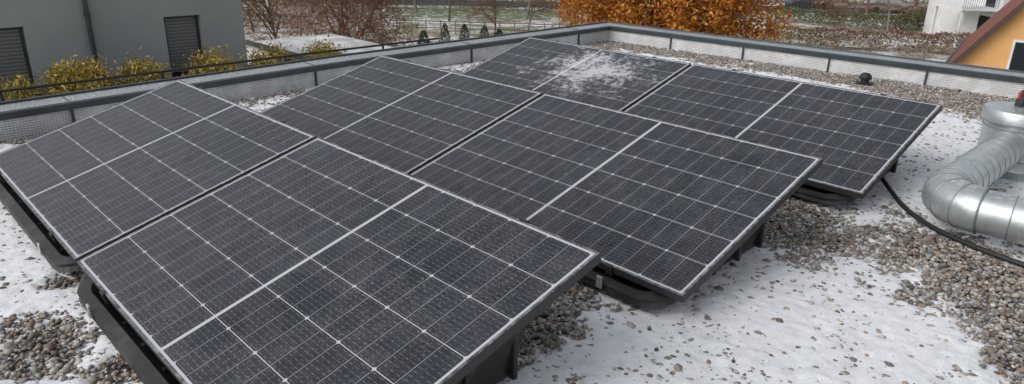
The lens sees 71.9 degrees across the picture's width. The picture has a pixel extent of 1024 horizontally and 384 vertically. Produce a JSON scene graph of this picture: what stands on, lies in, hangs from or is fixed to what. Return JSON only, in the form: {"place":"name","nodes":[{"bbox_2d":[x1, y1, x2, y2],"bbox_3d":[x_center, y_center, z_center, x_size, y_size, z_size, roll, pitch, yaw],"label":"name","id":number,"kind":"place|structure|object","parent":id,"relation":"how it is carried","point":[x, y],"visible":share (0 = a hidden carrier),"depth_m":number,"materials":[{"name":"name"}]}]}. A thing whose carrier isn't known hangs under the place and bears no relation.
{"place":"outdoors","nodes":[
{"label":"outdoors","id":0,"kind":"place"},
{"bbox_2d":[246,16,564,26],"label":"garden path","id":1,"kind":"structure","parent":0,"point":[490,23],"depth_m":57.70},
{"bbox_2d":[377,7,555,19],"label":"lawn","id":2,"kind":"structure","parent":0,"point":[458,13],"depth_m":63.91,"materials":[{"name":"green plant"}]},
{"bbox_2d":[525,0,548,17],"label":"bare tree","id":3,"kind":"object","parent":2,"relation":"on","point":[528,10],"visible":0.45,"depth_m":61.21,"materials":[{"name":"brown plant"}]},
{"bbox_2d":[0,30,1023,140],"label":"parapet lining","id":4,"kind":"object","parent":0,"point":[23,127],"visible":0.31,"depth_m":6.94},
{"bbox_2d":[0,23,1023,111],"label":"parapet cap","id":5,"kind":"object","parent":4,"relation":"on","point":[49,101],"visible":1,"depth_m":6.68,"materials":[{"name":"grey metal"}]},
{"bbox_2d":[0,26,1023,120],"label":"parapet fascia","id":6,"kind":"structure","parent":5,"relation":"attached to","point":[46,109],"depth_m":6.72,"materials":[{"name":"grey metal"}]},
{"bbox_2d":[0,21,1023,104],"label":"parapet outer lip","id":7,"kind":"object","parent":5,"relation":"attached to","point":[207,74],"visible":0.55,"depth_m":6.82,"materials":[{"name":"grey metal"}]},
{"bbox_2d":[0,40,1023,383],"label":"roof gravel bed","id":8,"kind":"object","parent":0,"point":[111,370],"depth_m":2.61,"materials":[{"name":"grey gravel"}]},
{"bbox_2d":[0,178,80,272],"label":"panel mounting tub","id":9,"kind":"object","parent":8,"relation":"on","point":[57,257],"visible":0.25,"depth_m":3.15,"materials":[{"name":"black plastic"}]},
{"bbox_2d":[0,79,316,265],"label":"solar panel","id":10,"kind":"object","parent":9,"relation":"on","point":[85,187],"visible":1,"depth_m":3.49,"materials":[{"name":"black glass"}]},
{"bbox_2d":[77,276,526,383],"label":"panel mounting tub","id":11,"kind":"object","parent":8,"relation":"on","point":[148,366],"visible":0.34,"depth_m":2.25,"materials":[{"name":"black plastic"}]},
{"bbox_2d":[77,137,600,383],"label":"solar panel","id":12,"kind":"object","parent":11,"relation":"on","point":[318,260],"visible":1,"depth_m":2.35,"materials":[{"name":"black glass"}]},
{"bbox_2d":[0,45,1023,383],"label":"snow patches","id":13,"kind":"object","parent":8,"relation":"on","point":[606,353],"visible":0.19,"depth_m":2.65,"materials":[{"name":"white snow"}]},
{"bbox_2d":[880,176,1023,267],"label":"power cable","id":14,"kind":"object","parent":13,"relation":"on","point":[908,210],"visible":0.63,"depth_m":3.39,"materials":[{"name":"rubber"}]},
{"bbox_2d":[580,221,765,308],"bbox_3d":[0.359,-0.007,3.439,1.050,0.345,1.628,-18,28,-41],"label":"panel mounting tub","id":15,"kind":"object","parent":8,"relation":"on","point":[626,290],"visible":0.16,"depth_m":2.79,"materials":[{"name":"black plastic"}]},
{"bbox_2d":[410,93,822,302],"bbox_3d":[0.417,-0.095,3.470,1.722,0.047,1.144,21,44,42],"label":"solar panel","id":16,"kind":"object","parent":15,"relation":"on","point":[680,213],"visible":0.82,"depth_m":3.29,"materials":[{"name":"black glass"}]},
{"bbox_2d":[792,160,897,205],"bbox_3d":[1.539,-0.378,4.485,1.050,0.345,1.628,-18,28,-41],"label":"panel mounting tub","id":17,"kind":"object","parent":8,"relation":"on","point":[819,195],"visible":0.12,"depth_m":3.77,"materials":[{"name":"black plastic"}]},
{"bbox_2d":[623,64,942,198],"bbox_3d":[1.597,-0.467,4.515,1.722,0.047,1.144,21,44,42],"label":"solar panel","id":18,"kind":"object","parent":17,"relation":"on","point":[859,142],"visible":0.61,"depth_m":4.39,"materials":[{"name":"black glass"}]},
{"bbox_2d":[855,72,873,85],"bbox_3d":[3.436,-1.107,6.860,0.160,0.112,0.160,-18,28,-41],"label":"roof vent cowl","id":19,"kind":"object","parent":8,"relation":"on","point":[865,77],"visible":1,"depth_m":6.83,"materials":[{"name":"plastic"}]},
{"bbox_2d":[922,90,1023,244],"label":"ventilation duct","id":20,"kind":"object","parent":8,"relation":"on","point":[958,192],"visible":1,"depth_m":3.47,"materials":[{"name":"metal"}]},
{"bbox_2d":[241,0,926,13],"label":"street","id":21,"kind":"structure","parent":0,"point":[433,2],"depth_m":72.31,"materials":[{"name":"grey asphalt"}]},
{"bbox_2d":[785,0,833,9],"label":"parked car","id":22,"kind":"object","parent":21,"relation":"on","point":[799,3],"visible":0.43,"depth_m":70.11,"materials":[{"name":"paint"}]},
{"bbox_2d":[862,0,912,13],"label":"parked car","id":23,"kind":"object","parent":21,"relation":"on","point":[900,3],"visible":0.27,"depth_m":70.37,"materials":[{"name":"paint"}]},
{"bbox_2d":[241,0,954,59],"bbox_3d":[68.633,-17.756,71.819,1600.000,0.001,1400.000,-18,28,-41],"label":"garden ground","id":24,"kind":"structure","parent":0,"point":[433,32],"depth_m":55.03,"materials":[{"name":"brown soil"}]},
{"bbox_2d":[0,71,51,101],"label":"golden conifer shrub","id":25,"kind":"object","parent":24,"relation":"on","point":[15,95],"visible":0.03,"depth_m":13.56,"materials":[{"name":"yellow plant"}]},
{"bbox_2d":[29,46,121,95],"bbox_3d":[-8.810,-0.494,14.915,2.393,5.038,2.293,4,21,9],"label":"golden conifer shrub","id":26,"kind":"object","parent":24,"relation":"on","point":[60,73],"visible":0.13,"depth_m":14.02,"materials":[{"name":"yellow plant"}]},
{"bbox_2d":[0,0,247,95],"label":"wall","id":27,"kind":"structure","parent":24,"relation":"on","point":[55,31],"depth_m":15.82,"materials":[{"name":"grey paint"}]},
{"bbox_2d":[0,27,18,29],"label":"frame","id":28,"kind":"object","parent":27,"relation":"attached to","point":[11,28],"visible":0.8,"depth_m":14.58,"materials":[{"name":"metal"}]},
{"bbox_2d":[0,29,29,86],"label":"blind","id":29,"kind":"object","parent":28,"relation":"hanging from","point":[12,57],"visible":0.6,"depth_m":14.72,"materials":[{"name":"grey metal"}]},
{"bbox_2d":[19,27,36,93],"bbox_3d":[-10.270,-2.575,15.030,0.060,1.890,0.040,-18,28,-41],"label":"frame","id":30,"kind":"object","parent":27,"relation":"attached to","point":[26,53],"visible":0.57,"depth_m":14.89,"materials":[{"name":"metal"}]},
{"bbox_2d":[82,0,99,71],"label":"downpipe","id":31,"kind":"object","parent":27,"relation":"attached to","point":[90,29],"depth_m":15.38,"materials":[{"name":"metal"}]},
{"bbox_2d":[163,17,172,76],"bbox_3d":[-8.235,-3.238,16.896,0.060,1.890,0.040,-18,28,-41],"label":"frame","id":32,"kind":"object","parent":27,"relation":"attached to","point":[167,43],"visible":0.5,"depth_m":16.79,"materials":[{"name":"metal"}]},
{"bbox_2d":[164,15,194,18],"bbox_3d":[-7.940,-4.186,16.831,0.720,0.060,0.040,-18,28,-41],"label":"frame","id":33,"kind":"object","parent":27,"relation":"attached to","point":[179,16],"visible":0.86,"depth_m":16.82,"materials":[{"name":"metal"}]},
{"bbox_2d":[164,17,198,71],"bbox_3d":[-7.945,-3.562,17.058,0.700,1.258,0.009,-18,28,-41],"label":"blind","id":34,"kind":"object","parent":33,"relation":"hanging from","point":[181,33],"visible":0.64,"depth_m":17.01,"materials":[{"name":"grey metal"}]},
{"bbox_2d":[195,15,201,52],"bbox_3d":[-7.676,-3.421,17.409,0.060,1.890,0.040,-18,28,-41],"label":"frame","id":35,"kind":"object","parent":27,"relation":"attached to","point":[198,32],"visible":0.29,"depth_m":17.22,"materials":[{"name":"metal"}]},
{"bbox_3d":[-7.972,-2.478,17.473,0.720,0.070,0.040,-18,28,-41],"label":"frame","id":36,"kind":"object","parent":27,"relation":"on","visible":0},
{"bbox_2d":[164,17,199,77],"bbox_3d":[-7.959,-3.336,17.154,0.720,1.760,0.010,-18,28,-41],"label":"pane","id":37,"kind":"object","parent":36,"relation":"on","point":[174,74],"visible":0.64,"depth_m":17.16,"materials":[{"name":"black glass"}]},
{"bbox_2d":[109,47,176,85],"bbox_3d":[-7.821,-0.750,15.735,2.323,4.974,2.278,-18,28,-41],"label":"golden conifer shrub","id":38,"kind":"object","parent":24,"relation":"on","point":[126,69],"visible":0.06,"depth_m":14.87,"materials":[{"name":"yellow plant"}]},
{"bbox_2d":[172,41,245,77],"bbox_3d":[-6.829,-1.102,16.693,2.478,4.992,2.354,-18,28,-41],"label":"golden conifer shrub","id":39,"kind":"object","parent":24,"relation":"on","point":[213,58],"visible":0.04,"depth_m":15.86,"materials":[{"name":"yellow plant"}]},
{"bbox_2d":[242,0,264,31],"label":"bare tree","id":40,"kind":"object","parent":24,"relation":"on","point":[248,14],"visible":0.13,"depth_m":50.53,"materials":[{"name":"brown plant"}]},
{"bbox_2d":[236,39,298,67],"bbox_3d":[-5.843,-1.416,17.615,2.450,4.967,2.431,-18,28,-41],"label":"golden conifer shrub","id":41,"kind":"object","parent":24,"relation":"on","point":[278,51],"visible":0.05,"depth_m":16.86,"materials":[{"name":"yellow plant"}]},
{"bbox_2d":[261,0,287,5],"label":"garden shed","id":42,"kind":"structure","parent":24,"relation":"on","point":[279,4],"depth_m":67.31,"materials":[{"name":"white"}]},
{"bbox_2d":[241,0,324,40],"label":"larch tree","id":43,"kind":"object","parent":24,"relation":"on","point":[269,16],"visible":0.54,"depth_m":41.52,"materials":[{"name":"brown plant"}]},
{"bbox_2d":[243,11,325,29],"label":"garden hedge","id":44,"kind":"object","parent":24,"relation":"on","point":[292,17],"visible":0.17,"depth_m":52.63,"materials":[{"name":"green plant"}]},
{"bbox_2d":[293,0,324,35],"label":"bare tree","id":45,"kind":"object","parent":24,"relation":"on","point":[300,14],"visible":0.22,"depth_m":48.98,"materials":[{"name":"brown plant"}]},
{"bbox_2d":[246,34,394,65],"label":"snow patch","id":46,"kind":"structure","parent":24,"relation":"on","point":[299,42],"depth_m":26.95,"materials":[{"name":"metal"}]},
{"bbox_2d":[295,33,347,59],"bbox_3d":[-4.770,-1.701,18.607,2.413,4.840,2.314,-18,28,-41],"label":"golden conifer shrub","id":47,"kind":"object","parent":24,"relation":"on","point":[319,47],"visible":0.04,"depth_m":17.76,"materials":[{"name":"yellow plant"}]},
{"bbox_2d":[306,0,364,35],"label":"bare tree","id":48,"kind":"object","parent":24,"relation":"on","point":[337,12],"visible":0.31,"depth_m":45.77,"materials":[{"name":"brown plant"}]},
{"bbox_2d":[250,0,434,46],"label":"larch tree","id":49,"kind":"object","parent":24,"relation":"on","point":[369,21],"visible":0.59,"depth_m":32.20,"materials":[{"name":"brown plant"}]},
{"bbox_2d":[416,30,430,44],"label":"conifer","id":50,"kind":"object","parent":24,"relation":"on","point":[423,35],"visible":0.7,"depth_m":46.29,"materials":[{"name":"green plant"}]},
{"bbox_2d":[439,23,450,41],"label":"conifer","id":51,"kind":"object","parent":24,"relation":"on","point":[444,25],"visible":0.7,"depth_m":45.73,"materials":[{"name":"green plant"}]},
{"bbox_2d":[241,0,649,11],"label":"garden hedge","id":52,"kind":"object","parent":24,"relation":"on","point":[452,2],"visible":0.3,"depth_m":66.26,"materials":[{"name":"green plant"}]},
{"bbox_2d":[448,0,450,20],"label":"bare tree","id":53,"kind":"object","parent":24,"relation":"on","point":[449,16],"visible":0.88,"depth_m":58.49,"materials":[{"name":"brown plant"}]},
{"bbox_2d":[351,19,571,34],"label":"garden fence","id":54,"kind":"object","parent":24,"relation":"on","point":[469,22],"visible":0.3,"depth_m":51.35,"materials":[{"name":"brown wood"}]},
{"bbox_2d":[458,24,469,39],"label":"conifer","id":55,"kind":"object","parent":24,"relation":"on","point":[464,26],"visible":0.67,"depth_m":46.70,"materials":[{"name":"green plant"}]},
{"bbox_2d":[463,3,480,25],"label":"bare shrub","id":56,"kind":"object","parent":24,"relation":"on","point":[474,15],"visible":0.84,"depth_m":53.80,"materials":[{"name":"brown plant"}]},
{"bbox_2d":[479,25,488,36],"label":"conifer","id":57,"kind":"object","parent":24,"relation":"on","point":[483,30],"visible":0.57,"depth_m":47.15,"materials":[{"name":"green plant"}]},
{"bbox_2d":[465,0,521,33],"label":"bare tree","id":58,"kind":"object","parent":24,"relation":"on","point":[490,9],"visible":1,"depth_m":50.49,"materials":[{"name":"brown plant"}]},
{"bbox_2d":[494,29,502,34],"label":"conifer","id":59,"kind":"object","parent":24,"relation":"on","point":[498,31],"visible":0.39,"depth_m":48.13,"materials":[{"name":"green plant"}]},
{"bbox_2d":[508,0,563,29],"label":"bare tree","id":60,"kind":"object","parent":24,"relation":"on","point":[538,9],"visible":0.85,"depth_m":53.65,"materials":[{"name":"brown plant"}]},
{"bbox_2d":[547,0,806,40],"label":"orange oak tree","id":61,"kind":"object","parent":24,"relation":"on","point":[723,17],"visible":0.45,"depth_m":31.86,"materials":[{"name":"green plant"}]},
{"bbox_2d":[816,0,856,38],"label":"bare tree","id":62,"kind":"object","parent":24,"relation":"on","point":[836,13],"visible":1,"depth_m":52.18,"materials":[{"name":"brown plant"}]},
{"bbox_2d":[768,5,906,30],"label":"clipped hedge","id":63,"kind":"object","parent":24,"relation":"on","point":[798,12],"visible":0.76,"depth_m":59.55,"materials":[{"name":"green plant"}]},
{"bbox_2d":[823,25,855,49],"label":"bare shrub","id":64,"kind":"object","parent":24,"relation":"on","point":[837,37],"visible":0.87,"depth_m":42.73,"materials":[{"name":"brown plant"}]},
{"bbox_2d":[778,0,928,3],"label":"garden hedge","id":65,"kind":"object","parent":24,"relation":"on","point":[900,0],"visible":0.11,"depth_m":79.51,"materials":[{"name":"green plant"}]},
{"bbox_2d":[805,0,927,18],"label":"beech hedge","id":66,"kind":"object","parent":24,"relation":"on","point":[893,7],"visible":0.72,"depth_m":66.79,"materials":[{"name":"brown plant"}]},
{"bbox_2d":[866,0,869,17],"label":"bare tree","id":67,"kind":"object","parent":24,"relation":"on","point":[867,7],"visible":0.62,"depth_m":65.87,"materials":[{"name":"brown plant"}]},
{"bbox_2d":[766,24,971,53],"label":"beech hedge","id":68,"kind":"object","parent":24,"relation":"on","point":[805,31],"visible":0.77,"depth_m":47.58,"materials":[{"name":"brown plant"}]},
{"bbox_2d":[860,33,884,53],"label":"bare shrub","id":69,"kind":"object","parent":24,"relation":"on","point":[870,46],"visible":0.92,"depth_m":43.50,"materials":[{"name":"brown plant"}]},
{"bbox_2d":[859,0,902,30],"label":"bare tree","id":70,"kind":"object","parent":24,"relation":"on","point":[888,19],"visible":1,"depth_m":56.31,"materials":[{"name":"brown plant"}]},
{"bbox_2d":[894,7,926,30],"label":"clipped hedge","id":71,"kind":"object","parent":24,"relation":"on","point":[916,16],"visible":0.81,"depth_m":58.64,"materials":[{"name":"green plant"}]},
{"bbox_2d":[914,40,937,59],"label":"bare shrub","id":72,"kind":"object","parent":24,"relation":"on","point":[923,49],"visible":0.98,"depth_m":42.87,"materials":[{"name":"brown plant"}]},
{"bbox_2d":[929,6,938,39],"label":"post","id":73,"kind":"object","parent":24,"relation":"on","point":[934,19],"visible":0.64,"depth_m":52.38,"materials":[{"name":"white metal"}]},
{"bbox_2d":[933,3,998,11],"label":"balcony slab","id":74,"kind":"structure","parent":73,"relation":"on","point":[958,6],"depth_m":49.67,"materials":[{"name":"white concrete"}]},
{"bbox_2d":[935,37,959,44],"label":"lawn","id":75,"kind":"structure","parent":24,"relation":"on","point":[947,41],"depth_m":53.16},
{"bbox_2d":[953,11,964,47],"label":"post","id":76,"kind":"object","parent":24,"relation":"on","point":[960,22],"visible":0.86,"depth_m":49.31,"materials":[{"name":"white metal"}]},
{"bbox_2d":[922,0,1009,39],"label":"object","id":77,"kind":"object","parent":24,"relation":"on","point":[947,19],"visible":0.33,"depth_m":53.78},
{"bbox_2d":[976,15,990,29],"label":"side window","id":78,"kind":"structure","parent":77,"relation":"attached to","point":[982,20],"depth_m":50.52,"materials":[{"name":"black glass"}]},
{"bbox_2d":[986,0,995,6],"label":"side window","id":79,"kind":"structure","parent":77,"relation":"attached to","point":[991,4],"depth_m":49.51,"materials":[{"name":"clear glass"}]},
{"bbox_2d":[958,7,1023,68],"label":"walls","id":80,"kind":"structure","parent":0,"point":[992,50],"depth_m":24.79,"materials":[{"name":"orange paint"}]},
{"bbox_2d":[949,0,1023,62],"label":"roof","id":81,"kind":"structure","parent":80,"relation":"attached to","point":[990,23],"depth_m":28.48,"materials":[{"name":"tile"}]},
{"bbox_2d":[945,38,965,61],"bbox_3d":[18.919,-5.897,30.277,0.140,0.133,11.700,15,25,32],"label":"gutter","id":82,"kind":"object","parent":81,"relation":"attached to","point":[955,50],"visible":0.47,"depth_m":30.93,"materials":[{"name":"metal"}]},
{"bbox_2d":[951,1,1023,62],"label":"verge board","id":83,"kind":"object","parent":81,"relation":"attached to","point":[1013,12],"depth_m":24.48,"materials":[{"name":"brown wood"}]},
{"bbox_2d":[1006,40,1023,68],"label":"window frame","id":84,"kind":"object","parent":80,"relation":"attached to","point":[1011,52],"visible":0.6,"depth_m":24.56,"materials":[{"name":"white plastic"}]},
{"bbox_2d":[1009,42,1023,70],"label":"window glass","id":85,"kind":"object","parent":84,"relation":"in","point":[1017,61],"visible":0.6,"depth_m":24.51,"materials":[{"name":"black glass"}]},
{"bbox_3d":[-0.855,-0.466,4.601,1.050,0.345,1.628,-18,28,-41],"label":"panel mounting tub","id":86,"kind":"object","parent":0,"visible":0},
{"bbox_2d":[259,55,542,173],"bbox_3d":[-0.797,-0.555,4.631,1.722,0.047,1.144,21,44,42],"label":"solar panel","id":87,"kind":"object","parent":86,"relation":"on","point":[408,117],"visible":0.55,"depth_m":4.51,"materials":[{"name":"black glass"}]},
{"bbox_3d":[0.325,-0.837,5.646,1.050,0.345,1.628,-18,28,-41],"label":"panel mounting tub","id":88,"kind":"object","parent":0,"visible":0},
{"bbox_2d":[461,37,690,110],"bbox_3d":[0.383,-0.926,5.676,1.722,0.047,1.144,21,44,42],"label":"solar panel","id":89,"kind":"object","parent":88,"relation":"on","point":[618,80],"visible":0.62,"depth_m":5.63,"materials":[{"name":"black glass"}]},
{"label":"parapet","id":90,"kind":"object","parent":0,"visible":0},
{"bbox_2d":[70,109,75,122],"bbox_3d":[-3.053,-0.509,4.912,0.016,0.167,0.018,-18,28,-41],"label":"bracket","id":91,"kind":"object","parent":90,"relation":"attached to","point":[72,116],"visible":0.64,"depth_m":4.90,"materials":[{"name":"metal"}]},
{"bbox_2d":[0,37,438,101],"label":"terrace railing","id":92,"kind":"object","parent":90,"relation":"attached to","point":[162,72],"visible":0.27,"depth_m":6.10,"materials":[{"name":"metal"}]},
{"bbox_2d":[314,71,317,85],"bbox_3d":[-1.754,-1.012,6.314,0.016,0.167,0.018,-18,28,-41],"label":"bracket","id":93,"kind":"object","parent":90,"relation":"attached to","point":[316,81],"visible":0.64,"depth_m":6.31,"materials":[{"name":"metal"}]},
{"bbox_2d":[923,71,927,84],"bbox_3d":[4.022,-1.108,6.858,0.016,0.167,0.016,-18,28,-41],"label":"bracket","id":94,"kind":"object","parent":90,"relation":"attached to","point":[925,79],"visible":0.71,"depth_m":6.85,"materials":[{"name":"metal"}]}
]}

